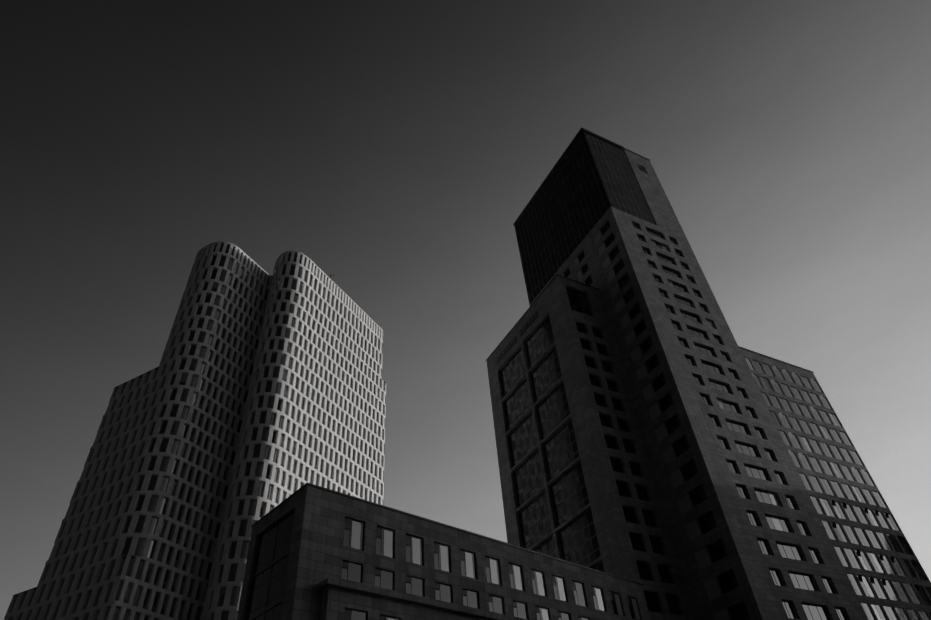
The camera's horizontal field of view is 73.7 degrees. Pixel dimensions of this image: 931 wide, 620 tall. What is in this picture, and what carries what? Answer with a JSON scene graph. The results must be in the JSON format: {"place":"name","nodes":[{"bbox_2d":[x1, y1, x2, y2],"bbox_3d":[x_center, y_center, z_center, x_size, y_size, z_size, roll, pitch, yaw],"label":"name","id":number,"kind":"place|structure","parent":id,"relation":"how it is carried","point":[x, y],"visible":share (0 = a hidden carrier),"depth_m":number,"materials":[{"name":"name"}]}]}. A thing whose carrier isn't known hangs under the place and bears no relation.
{"place":"outdoors","nodes":[
{"label":"outdoors","id":0,"kind":"place"},
{"bbox_2d":[4,241,385,619],"bbox_3d":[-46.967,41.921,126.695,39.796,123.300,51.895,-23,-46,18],"label":"tower","id":1,"kind":"structure","parent":0,"point":[256,394],"depth_m":118.75,"materials":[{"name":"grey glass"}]},
{"bbox_2d":[237,483,650,619],"bbox_3d":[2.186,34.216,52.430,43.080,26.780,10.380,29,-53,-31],"label":"building","id":2,"kind":"structure","parent":0,"point":[315,552],"depth_m":50.33,"materials":[{"name":"stone"}]},
{"bbox_2d":[0,0,930,619],"label":"sky","id":3,"kind":"structure","parent":0,"point":[398,147],"materials":[{"name":"grey"}]},
{"label":"ground","id":4,"kind":"structure","parent":0,"visible":0},
{"bbox_2d":[486,127,930,619],"bbox_3d":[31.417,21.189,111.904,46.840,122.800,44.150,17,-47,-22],"label":"skyscraper","id":5,"kind":"structure","parent":4,"relation":"on","point":[670,444],"depth_m":90.62,"materials":[{"name":"stone"}]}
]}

